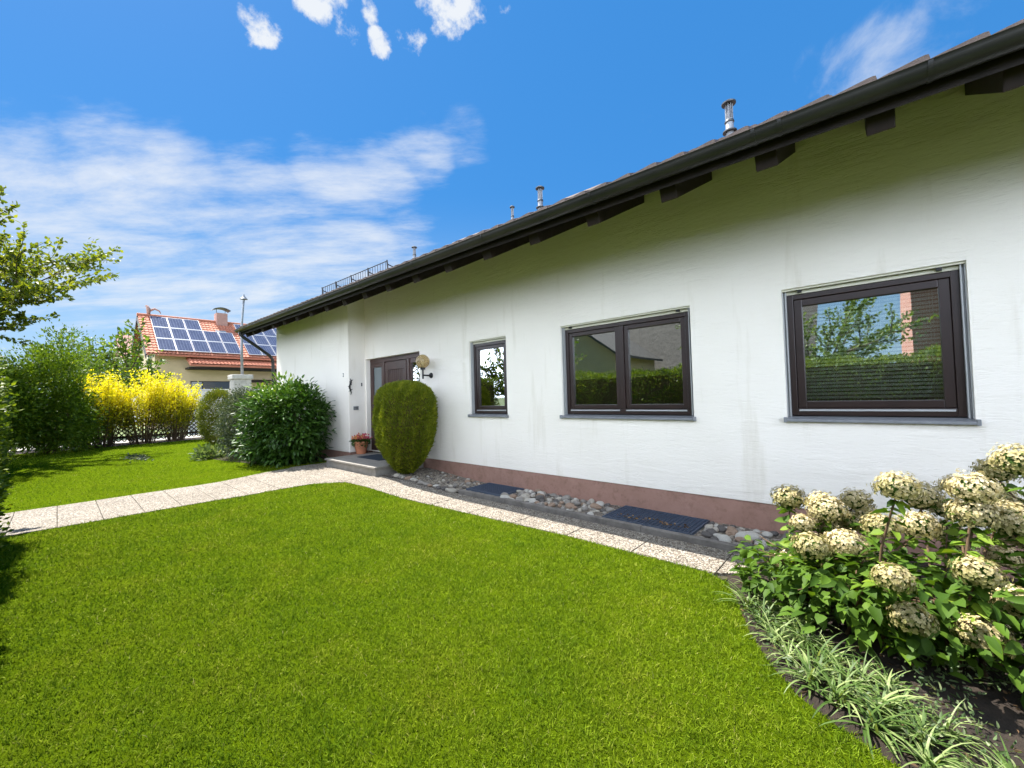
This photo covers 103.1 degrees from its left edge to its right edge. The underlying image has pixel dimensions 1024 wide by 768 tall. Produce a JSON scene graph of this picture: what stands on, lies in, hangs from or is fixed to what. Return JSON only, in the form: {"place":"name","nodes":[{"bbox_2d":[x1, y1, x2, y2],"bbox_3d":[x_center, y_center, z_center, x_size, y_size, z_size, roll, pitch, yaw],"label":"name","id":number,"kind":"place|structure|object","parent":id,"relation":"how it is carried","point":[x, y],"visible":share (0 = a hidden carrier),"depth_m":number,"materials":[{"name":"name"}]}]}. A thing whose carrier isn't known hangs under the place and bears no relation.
{"place":"outdoors","nodes":[
{"label":"outdoors","id":0,"kind":"place"},
{"bbox_2d":[9,435,199,450],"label":"pavement","id":1,"kind":"structure","parent":0,"point":[191,436],"depth_m":18.25,"materials":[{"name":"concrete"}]},
{"bbox_2d":[0,322,137,397],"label":"tall shrub","id":2,"kind":"object","parent":1,"relation":"on","point":[95,367],"visible":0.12,"depth_m":16.75,"materials":[{"name":"green plant"}]},
{"bbox_2d":[16,423,197,447],"bbox_3d":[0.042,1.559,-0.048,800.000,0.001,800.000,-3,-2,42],"label":"ground","id":3,"kind":"structure","parent":0,"point":[121,433],"depth_m":23.88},
{"bbox_2d":[0,185,123,346],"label":"broadleaf tree","id":4,"kind":"object","parent":3,"relation":"on","point":[15,269],"visible":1,"depth_m":12.44,"materials":[{"name":"green plant"}]},
{"bbox_2d":[30,317,173,436],"bbox_3d":[-20.530,-0.384,20.679,5.544,6.331,5.287,-3,-2,42],"label":"garden tree","id":5,"kind":"object","parent":3,"relation":"on","point":[137,363],"visible":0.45,"depth_m":20.77,"materials":[{"name":"green plant"}]},
{"bbox_2d":[11,417,214,449],"bbox_3d":[-16.821,1.972,15.685,0.151,1.120,10.008,-3,-2,42],"label":"lattice fence","id":6,"kind":"object","parent":3,"relation":"on","point":[160,434],"visible":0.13,"depth_m":17.39,"materials":[{"name":"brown wood"}]},
{"bbox_2d":[114,334,139,416],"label":"house","id":7,"kind":"structure","parent":3,"relation":"on","point":[125,336],"depth_m":37.32,"materials":[{"name":"white paint"}]},
{"bbox_2d":[228,374,252,431],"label":"concrete pillar","id":8,"kind":"structure","parent":3,"relation":"on","point":[241,380],"depth_m":22.30,"materials":[{"name":"white concrete"}]},
{"bbox_2d":[240,294,247,374],"bbox_3d":[-15.050,-2.775,22.830,0.400,4.551,0.380,-3,-2,42],"label":"metal pole","id":9,"kind":"object","parent":8,"relation":"on","point":[243,298],"visible":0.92,"depth_m":22.70,"materials":[{"name":"metal"}]},
{"bbox_2d":[325,452,423,475],"bbox_3d":[-2.875,1.756,8.566,2.090,0.370,1.220,-3,-2,42],"label":"doorstep","id":10,"kind":"object","parent":3,"relation":"on","point":[354,463],"visible":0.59,"depth_m":8.07,"materials":[{"name":"grey concrete"}]},
{"bbox_2d":[349,432,372,453],"bbox_3d":[-3.491,1.362,9.433,0.516,0.500,0.541,-3,-2,42],"label":"flower pot","id":11,"kind":"object","parent":10,"relation":"on","point":[360,442],"visible":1,"depth_m":9.32,"materials":[{"name":"ceramic"}]},
{"bbox_2d":[359,454,385,460],"bbox_3d":[-2.863,1.568,8.718,0.900,0.012,0.500,-3,-2,42],"label":"doormat","id":12,"kind":"object","parent":10,"relation":"on","point":[378,457],"visible":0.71,"depth_m":8.67,"materials":[{"name":"grey fabric"}]},
{"bbox_2d":[458,489,793,558],"bbox_3d":[0.994,1.655,5.233,4.275,0.161,0.735,-3,-2,42],"label":"kerb edging","id":13,"kind":"object","parent":3,"relation":"on","point":[713,543],"visible":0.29,"depth_m":4.55,"materials":[{"name":"concrete"}]},
{"bbox_2d":[234,19,1023,578],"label":"house","id":14,"kind":"structure","parent":3,"relation":"on","point":[734,325],"depth_m":4.39,"materials":[{"name":"paint"}]},
{"bbox_2d":[370,352,419,451],"bbox_3d":[-2.586,0.474,9.127,2.157,2.210,0.092,-3,-2,42],"label":"door","id":15,"kind":"structure","parent":14,"relation":"in","point":[386,370],"depth_m":9.26,"materials":[{"name":"brown wood"}]},
{"bbox_2d":[416,354,432,378],"bbox_3d":[-1.718,-0.338,7.952,0.270,0.475,0.335,-3,-2,42],"label":"wall lamp","id":16,"kind":"object","parent":14,"relation":"attached to","point":[422,362],"visible":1,"depth_m":7.85,"materials":[{"name":"beige glass"}]},
{"bbox_2d":[468,336,508,417],"bbox_3d":[-0.393,-0.104,7.054,0.952,1.360,0.195,-3,-2,42],"label":"window","id":17,"kind":"structure","parent":14,"relation":"in","point":[488,358],"depth_m":7.14,"materials":[{"name":"clear glass"}]},
{"bbox_2d":[560,306,695,420],"bbox_3d":[1.449,-0.209,5.409,1.896,1.356,0.195,-3,-2,42],"label":"window","id":18,"kind":"structure","parent":14,"relation":"in","point":[572,337],"depth_m":5.41,"materials":[{"name":"black glass"}]},
{"bbox_2d":[782,261,981,425],"bbox_3d":[3.305,-0.314,3.784,1.324,1.350,0.244,-3,-2,42],"label":"window","id":19,"kind":"structure","parent":14,"relation":"in","point":[950,282],"depth_m":3.75,"materials":[{"name":"brown glass"}]},
{"bbox_2d":[8,434,248,454],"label":"garden soil","id":20,"kind":"structure","parent":0,"point":[128,443],"depth_m":16.55,"materials":[{"name":"brown soil"}]},
{"bbox_2d":[0,358,59,455],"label":"green shrub","id":21,"kind":"object","parent":20,"relation":"on","point":[20,430],"visible":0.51,"depth_m":12.72,"materials":[{"name":"green plant"}]},
{"bbox_2d":[1,318,107,455],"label":"green shrub","id":22,"kind":"object","parent":20,"relation":"on","point":[68,405],"visible":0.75,"depth_m":13.63,"materials":[{"name":"green plant"}]},
{"bbox_2d":[53,391,113,449],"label":"green shrub","id":23,"kind":"object","parent":20,"relation":"on","point":[91,441],"visible":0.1,"depth_m":15.02,"materials":[{"name":"green plant"}]},
{"bbox_2d":[73,369,137,447],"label":"forsythia shrub","id":24,"kind":"object","parent":20,"relation":"on","point":[109,393],"visible":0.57,"depth_m":15.38,"materials":[{"name":"yellow plant"}]},
{"bbox_2d":[102,369,176,443],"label":"forsythia shrub","id":25,"kind":"object","parent":20,"relation":"on","point":[143,404],"visible":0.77,"depth_m":16.29,"materials":[{"name":"yellow plant"}]},
{"bbox_2d":[147,373,205,440],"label":"forsythia shrub","id":26,"kind":"object","parent":20,"relation":"on","point":[183,403],"visible":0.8,"depth_m":17.21,"materials":[{"name":"yellow plant"}]},
{"bbox_2d":[0,439,326,513],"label":"lawn","id":27,"kind":"structure","parent":0,"point":[134,489],"depth_m":8.91,"materials":[{"name":"plant"}]},
{"bbox_2d":[125,453,153,463],"bbox_3d":[-10.665,2.112,11.614,3.024,0.204,0.670,-3,-2,42],"label":"bare patch","id":28,"kind":"object","parent":27,"relation":"on","point":[140,456],"visible":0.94,"depth_m":11.53,"materials":[{"name":"grey soil"}]},
{"bbox_2d":[194,387,236,443],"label":"conifer bush","id":29,"kind":"object","parent":27,"relation":"on","point":[212,397],"visible":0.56,"depth_m":15.36,"materials":[{"name":"green plant"}]},
{"bbox_2d":[132,307,276,428],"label":"neighbour house","id":30,"kind":"structure","parent":0,"point":[205,353],"depth_m":30.06,"materials":[{"name":"beige paint"}]},
{"bbox_2d":[145,305,160,313],"bbox_3d":[-26.828,-5.510,30.392,0.260,0.706,0.925,-3,-2,42],"label":"roof ornament","id":31,"kind":"object","parent":30,"relation":"on","point":[148,310],"visible":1,"depth_m":30.16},
{"bbox_2d":[190,381,229,388],"bbox_3d":[-21.755,0.250,29.969,0.060,0.900,3.100,-3,-2,42],"label":"window","id":32,"kind":"structure","parent":30,"relation":"in","point":[206,384],"depth_m":29.71,"materials":[{"name":"grey glass"}]},
{"bbox_2d":[188,389,267,434],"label":"garden wall","id":33,"kind":"structure","parent":0,"point":[203,391],"depth_m":21.73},
{"bbox_2d":[212,452,326,464],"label":"garden soil","id":34,"kind":"structure","parent":0,"point":[242,461],"depth_m":10.13,"materials":[{"name":"brown soil"}]},
{"bbox_2d":[188,442,229,461],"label":"plant","id":35,"kind":"object","parent":34,"relation":"on","point":[206,452],"visible":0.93,"depth_m":10.72,"materials":[{"name":"green plant"}]},
{"bbox_2d":[210,384,283,458],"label":"evergreen shrub","id":36,"kind":"object","parent":34,"relation":"on","point":[225,433],"visible":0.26,"depth_m":10.46,"materials":[{"name":"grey plant"}]},
{"bbox_2d":[219,370,336,468],"bbox_3d":[-5.393,0.819,9.464,2.516,2.283,2.254,-3,-2,42],"label":"laurel bush","id":37,"kind":"object","parent":34,"relation":"on","point":[277,438],"visible":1,"depth_m":9.08,"materials":[{"name":"green plant"}]},
{"bbox_2d":[0,462,774,575],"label":"path","id":38,"kind":"structure","parent":0,"point":[715,561],"depth_m":5.75,"materials":[{"name":"beige concrete"}]},
{"bbox_2d":[0,481,900,767],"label":"lawn","id":39,"kind":"structure","parent":0,"point":[380,759],"depth_m":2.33,"materials":[{"name":"plant"}]},
{"bbox_2d":[0,353,22,546],"bbox_3d":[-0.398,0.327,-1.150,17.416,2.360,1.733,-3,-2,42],"label":"garden hedge","id":40,"kind":"object","parent":39,"relation":"on","point":[3,416],"visible":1,"depth_m":4.69,"materials":[{"name":"green plant"}]},
{"bbox_2d":[0,0,1023,398],"label":"sky","id":41,"kind":"structure","parent":0,"point":[273,153],"materials":[{"name":"blue"}]},
{"bbox_2d":[456,492,777,582],"bbox_3d":[-4.193,1.698,2.864,8.800,0.150,10.700,-3,-2,42],"label":"path bedding","id":42,"kind":"object","parent":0,"point":[723,578],"visible":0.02,"depth_m":3.33,"materials":[{"name":"gravel"}]},
{"bbox_2d":[371,379,437,473],"bbox_3d":[-2.010,0.845,7.627,1.418,1.887,1.234,-3,-2,42],"label":"clipped bush","id":43,"kind":"object","parent":42,"relation":"on","point":[405,417],"visible":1,"depth_m":7.23,"materials":[{"name":"green plant"}]},
{"bbox_2d":[384,467,782,549],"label":"gravel","id":44,"kind":"structure","parent":42,"relation":"on","point":[422,473],"depth_m":7.00,"materials":[{"name":"grey stone"}]},
{"bbox_2d":[448,488,456,492],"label":"river stone","id":45,"kind":"object","parent":44,"relation":"on","point":[452,490],"visible":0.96,"depth_m":6.42,"materials":[{"name":"grey stone"}]},
{"bbox_2d":[466,483,523,495],"bbox_3d":[-0.272,1.696,6.488,0.780,0.062,0.530,-3,-2,42],"label":"light well grate","id":46,"kind":"object","parent":44,"relation":"on","point":[494,489],"visible":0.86,"depth_m":6.46,"materials":[{"name":"grey metal"}]},
{"bbox_2d":[521,493,529,497],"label":"river stone","id":47,"kind":"object","parent":44,"relation":"on","point":[525,495],"visible":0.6,"depth_m":5.84,"materials":[{"name":"white stone"}]},
{"bbox_2d":[535,495,543,500],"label":"river stone","id":48,"kind":"object","parent":44,"relation":"on","point":[538,497],"visible":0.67,"depth_m":5.73,"materials":[{"name":"grey stone"}]},
{"bbox_2d":[561,495,570,500],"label":"river stone","id":49,"kind":"object","parent":44,"relation":"on","point":[565,497],"visible":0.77,"depth_m":5.71,"materials":[{"name":"grey stone"}]},
{"bbox_2d":[565,503,573,508],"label":"river stone","id":50,"kind":"object","parent":44,"relation":"on","point":[569,505],"visible":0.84,"depth_m":5.34,"materials":[{"name":"stone"}]},
{"bbox_2d":[572,501,580,505],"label":"river stone","id":51,"kind":"object","parent":44,"relation":"on","point":[576,503],"visible":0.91,"depth_m":5.42,"materials":[{"name":"grey stone"}]},
{"bbox_2d":[590,503,601,509],"bbox_3d":[1.091,1.593,5.291,0.150,0.071,0.139,8,0,34],"label":"river stone","id":52,"kind":"object","parent":44,"relation":"on","point":[596,506],"visible":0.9,"depth_m":5.25,"materials":[{"name":"brown stone"}]},
{"bbox_2d":[596,501,604,505],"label":"river stone","id":53,"kind":"object","parent":44,"relation":"on","point":[600,503],"visible":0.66,"depth_m":5.40,"materials":[{"name":"white stone"}]},
{"bbox_2d":[606,507,613,511],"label":"river stone","id":54,"kind":"object","parent":44,"relation":"on","point":[609,509],"visible":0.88,"depth_m":5.11,"materials":[{"name":"grey stone"}]},
{"bbox_2d":[602,505,709,534],"bbox_3d":[1.657,1.587,4.725,1.030,0.062,0.590,-3,-2,43],"label":"light well grate","id":55,"kind":"object","parent":44,"relation":"on","point":[695,524],"visible":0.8,"depth_m":4.68,"materials":[{"name":"black metal"}]},
{"bbox_2d":[617,513,689,527],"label":"dry leaves","id":56,"kind":"object","parent":55,"relation":"on","point":[685,526],"visible":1,"depth_m":4.51,"materials":[{"name":"plant"}]},
{"bbox_2d":[701,531,711,537],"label":"river stone","id":57,"kind":"object","parent":44,"relation":"on","point":[706,534],"visible":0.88,"depth_m":4.13,"materials":[{"name":"grey stone"}]},
{"bbox_2d":[706,528,716,535],"bbox_3d":[2.072,1.541,4.204,0.099,0.075,0.120,-13,12,2],"label":"river stone","id":58,"kind":"object","parent":44,"relation":"on","point":[712,531],"visible":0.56,"depth_m":4.19,"materials":[{"name":"grey stone"}]},
{"bbox_2d":[718,527,726,532],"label":"river stone","id":59,"kind":"object","parent":44,"relation":"on","point":[722,529],"visible":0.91,"depth_m":4.27,"materials":[{"name":"grey stone"}]},
{"bbox_2d":[717,534,731,541],"bbox_3d":[2.092,1.532,4.011,0.131,0.079,0.108,-9,11,22],"label":"river stone","id":60,"kind":"object","parent":44,"relation":"on","point":[724,537],"visible":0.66,"depth_m":3.98,"materials":[{"name":"grey stone"}]},
{"bbox_2d":[726,526,737,534],"bbox_3d":[2.292,1.535,4.233,0.101,0.070,0.155,-6,14,6],"label":"river stone","id":61,"kind":"object","parent":44,"relation":"on","point":[733,530],"visible":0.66,"depth_m":4.21,"materials":[{"name":"stone"}]},
{"bbox_2d":[735,537,745,541],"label":"river stone","id":62,"kind":"object","parent":44,"relation":"on","point":[738,539],"visible":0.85,"depth_m":3.99,"materials":[{"name":"beige stone"}]},
{"bbox_2d":[735,531,747,539],"bbox_3d":[2.311,1.525,4.078,0.146,0.071,0.109,-14,12,-8],"label":"river stone","id":63,"kind":"object","parent":44,"relation":"on","point":[741,534],"visible":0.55,"depth_m":4.07,"materials":[{"name":"grey stone"}]},
{"bbox_2d":[743,542,753,545],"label":"river stone","id":64,"kind":"object","parent":44,"relation":"on","point":[748,544],"visible":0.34,"depth_m":3.80,"materials":[{"name":"grey stone"}]},
{"bbox_2d":[746,533,762,541],"bbox_3d":[2.398,1.522,4.025,0.158,0.096,0.134,14,-23,-30],"label":"river stone","id":65,"kind":"object","parent":44,"relation":"on","point":[755,536],"visible":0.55,"depth_m":3.98,"materials":[{"name":"grey stone"}]},
{"bbox_2d":[754,540,767,549],"bbox_3d":[2.347,1.523,3.832,0.109,0.070,0.140,-9,10,26],"label":"river stone","id":66,"kind":"object","parent":44,"relation":"on","point":[764,543],"visible":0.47,"depth_m":3.81,"materials":[{"name":"grey stone"}]},
{"bbox_2d":[761,531,772,537],"bbox_3d":[2.580,1.526,4.111,0.094,0.064,0.088,-7,1,-21],"label":"river stone","id":67,"kind":"object","parent":44,"relation":"on","point":[768,534],"visible":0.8,"depth_m":4.09,"materials":[{"name":"grey stone"}]},
{"bbox_2d":[770,531,778,535],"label":"river stone","id":68,"kind":"object","parent":44,"relation":"on","point":[775,533],"visible":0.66,"depth_m":4.12,"materials":[{"name":"grey stone"}]},
{"bbox_2d":[727,547,1023,767],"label":"garden soil","id":69,"kind":"structure","parent":0,"point":[993,705],"depth_m":1.98,"materials":[{"name":"brown soil"}]},
{"bbox_2d":[715,577,775,609],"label":"edging plant","id":70,"kind":"object","parent":69,"relation":"on","point":[750,602],"visible":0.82,"depth_m":2.84,"materials":[{"name":"green plant"}]},
{"bbox_2d":[736,574,773,599],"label":"edging plant","id":71,"kind":"object","parent":69,"relation":"on","point":[757,597],"visible":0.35,"depth_m":2.94,"materials":[{"name":"green plant"}]},
{"bbox_2d":[739,596,792,641],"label":"edging plant","id":72,"kind":"object","parent":69,"relation":"on","point":[757,618],"visible":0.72,"depth_m":2.62,"materials":[{"name":"green plant"}]},
{"bbox_2d":[737,595,801,625],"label":"edging plant","id":73,"kind":"object","parent":69,"relation":"on","point":[772,609],"visible":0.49,"depth_m":2.72,"materials":[{"name":"green plant"}]},
{"bbox_2d":[740,606,812,653],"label":"edging plant","id":74,"kind":"object","parent":69,"relation":"on","point":[777,637],"visible":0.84,"depth_m":2.45,"materials":[{"name":"green plant"}]},
{"bbox_2d":[761,630,813,677],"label":"edging plant","id":75,"kind":"object","parent":69,"relation":"on","point":[787,649],"visible":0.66,"depth_m":2.27,"materials":[{"name":"green plant"}]},
{"bbox_2d":[773,607,805,634],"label":"edging plant","id":76,"kind":"object","parent":69,"relation":"on","point":[792,623],"visible":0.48,"depth_m":2.55,"materials":[{"name":"green plant"}]},
{"bbox_2d":[727,484,875,623],"bbox_3d":[2.114,1.215,2.902,1.005,0.863,1.074,-3,-2,42],"label":"hydrangea bush","id":77,"kind":"object","parent":69,"relation":"on","point":[833,518],"visible":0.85,"depth_m":2.92,"materials":[{"name":"green plant"}]},
{"bbox_2d":[766,594,843,646],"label":"edging plant","id":78,"kind":"object","parent":69,"relation":"on","point":[803,617],"visible":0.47,"depth_m":2.56,"materials":[{"name":"green plant"}]},
{"bbox_2d":[775,607,836,652],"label":"edging plant","id":79,"kind":"object","parent":69,"relation":"on","point":[801,639],"visible":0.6,"depth_m":2.38,"materials":[{"name":"green plant"}]},
{"bbox_2d":[771,637,846,698],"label":"edging plant","id":80,"kind":"object","parent":69,"relation":"on","point":[806,660],"visible":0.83,"depth_m":2.10,"materials":[{"name":"green plant"}]},
{"bbox_2d":[803,622,845,655],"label":"edging plant","id":81,"kind":"object","parent":69,"relation":"on","point":[820,641],"visible":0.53,"depth_m":2.36,"materials":[{"name":"green plant"}]},
{"bbox_2d":[788,628,870,686],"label":"edging plant","id":82,"kind":"object","parent":69,"relation":"on","point":[825,658],"visible":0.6,"depth_m":2.20,"materials":[{"name":"green plant"}]},
{"bbox_2d":[800,633,871,676],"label":"edging plant","id":83,"kind":"object","parent":69,"relation":"on","point":[845,651],"visible":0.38,"depth_m":2.22,"materials":[{"name":"green plant"}]},
{"bbox_2d":[810,649,873,699],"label":"edging plant","id":84,"kind":"object","parent":69,"relation":"on","point":[843,676],"visible":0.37,"depth_m":2.07,"materials":[{"name":"green plant"}]},
{"bbox_2d":[789,653,902,724],"bbox_3d":[1.558,1.434,1.950,0.386,0.187,0.419,-2,-2,5],"label":"edging plant","id":85,"kind":"object","parent":69,"relation":"on","point":[839,696],"visible":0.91,"depth_m":1.95,"materials":[{"name":"green plant"}]},
{"bbox_2d":[828,646,894,701],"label":"edging plant","id":86,"kind":"object","parent":69,"relation":"on","point":[864,669],"visible":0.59,"depth_m":2.07,"materials":[{"name":"green plant"}]},
{"bbox_2d":[767,471,970,671],"bbox_3d":[2.268,1.078,2.650,0.994,1.138,1.674,-3,-2,42],"label":"hydrangea bush","id":87,"kind":"object","parent":69,"relation":"on","point":[894,581],"visible":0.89,"depth_m":2.34,"materials":[{"name":"green plant"}]},
{"bbox_2d":[727,564,1021,767],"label":"ground cover","id":88,"kind":"object","parent":69,"relation":"on","point":[937,706],"visible":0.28,"depth_m":1.93,"materials":[{"name":"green plant"}]},
{"bbox_2d":[822,663,933,745],"bbox_3d":[1.688,1.455,1.870,0.416,0.133,0.421,-3,-2,36],"label":"edging plant","id":89,"kind":"object","parent":69,"relation":"on","point":[886,695],"visible":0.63,"depth_m":1.88,"materials":[{"name":"green plant"}]},
{"bbox_2d":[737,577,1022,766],"bbox_3d":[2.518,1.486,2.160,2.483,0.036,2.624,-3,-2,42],"label":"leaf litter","id":90,"kind":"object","parent":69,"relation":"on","point":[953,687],"visible":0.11,"depth_m":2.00,"materials":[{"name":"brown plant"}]},
{"bbox_2d":[820,680,946,767],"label":"edging plant","id":91,"kind":"object","parent":69,"relation":"on","point":[874,723],"visible":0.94,"depth_m":1.76,"materials":[{"name":"green plant"}]},
{"bbox_2d":[849,650,933,705],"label":"edging plant","id":92,"kind":"object","parent":69,"relation":"on","point":[885,674],"visible":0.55,"depth_m":2.05,"materials":[{"name":"green plant"}]},
{"bbox_2d":[849,668,955,731],"bbox_3d":[1.818,1.465,1.899,0.338,0.107,0.335,-1,-2,-6],"label":"edging plant","id":93,"kind":"object","parent":69,"relation":"on","point":[906,692],"visible":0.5,"depth_m":1.91,"materials":[{"name":"green plant"}]},
{"bbox_2d":[877,694,970,755],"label":"edging plant","id":94,"kind":"object","parent":69,"relation":"on","point":[935,734],"visible":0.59,"depth_m":1.73,"materials":[{"name":"green plant"}]},
{"bbox_2d":[881,724,979,767],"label":"edging plant","id":95,"kind":"object","parent":69,"relation":"on","point":[940,760],"visible":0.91,"depth_m":1.60,"materials":[{"name":"green plant"}]},
{"bbox_2d":[843,468,1023,692],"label":"hydrangea bush","id":96,"kind":"object","parent":69,"relation":"on","point":[980,630],"visible":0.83,"depth_m":2.13,"materials":[{"name":"green plant"}]},
{"bbox_2d":[895,701,995,762],"bbox_3d":[1.840,1.446,1.729,0.331,0.133,0.250,-3,-2,32],"label":"edging plant","id":97,"kind":"object","parent":69,"relation":"on","point":[948,722],"visible":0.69,"depth_m":1.75,"materials":[{"name":"green plant"}]},
{"bbox_2d":[933,746,1005,767],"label":"edging plant","id":98,"kind":"object","parent":69,"relation":"on","point":[989,764],"visible":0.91,"depth_m":1.55,"materials":[{"name":"green plant"}]},
{"bbox_2d":[961,734,1015,767],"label":"edging plant","id":99,"kind":"object","parent":69,"relation":"on","point":[1004,761],"visible":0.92,"depth_m":1.58,"materials":[{"name":"green plant"}]},
{"bbox_2d":[960,442,1023,708],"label":"hydrangea bush","id":100,"kind":"object","parent":69,"relation":"on","point":[1004,466],"visible":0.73,"depth_m":2.31,"materials":[{"name":"green plant"}]}
]}

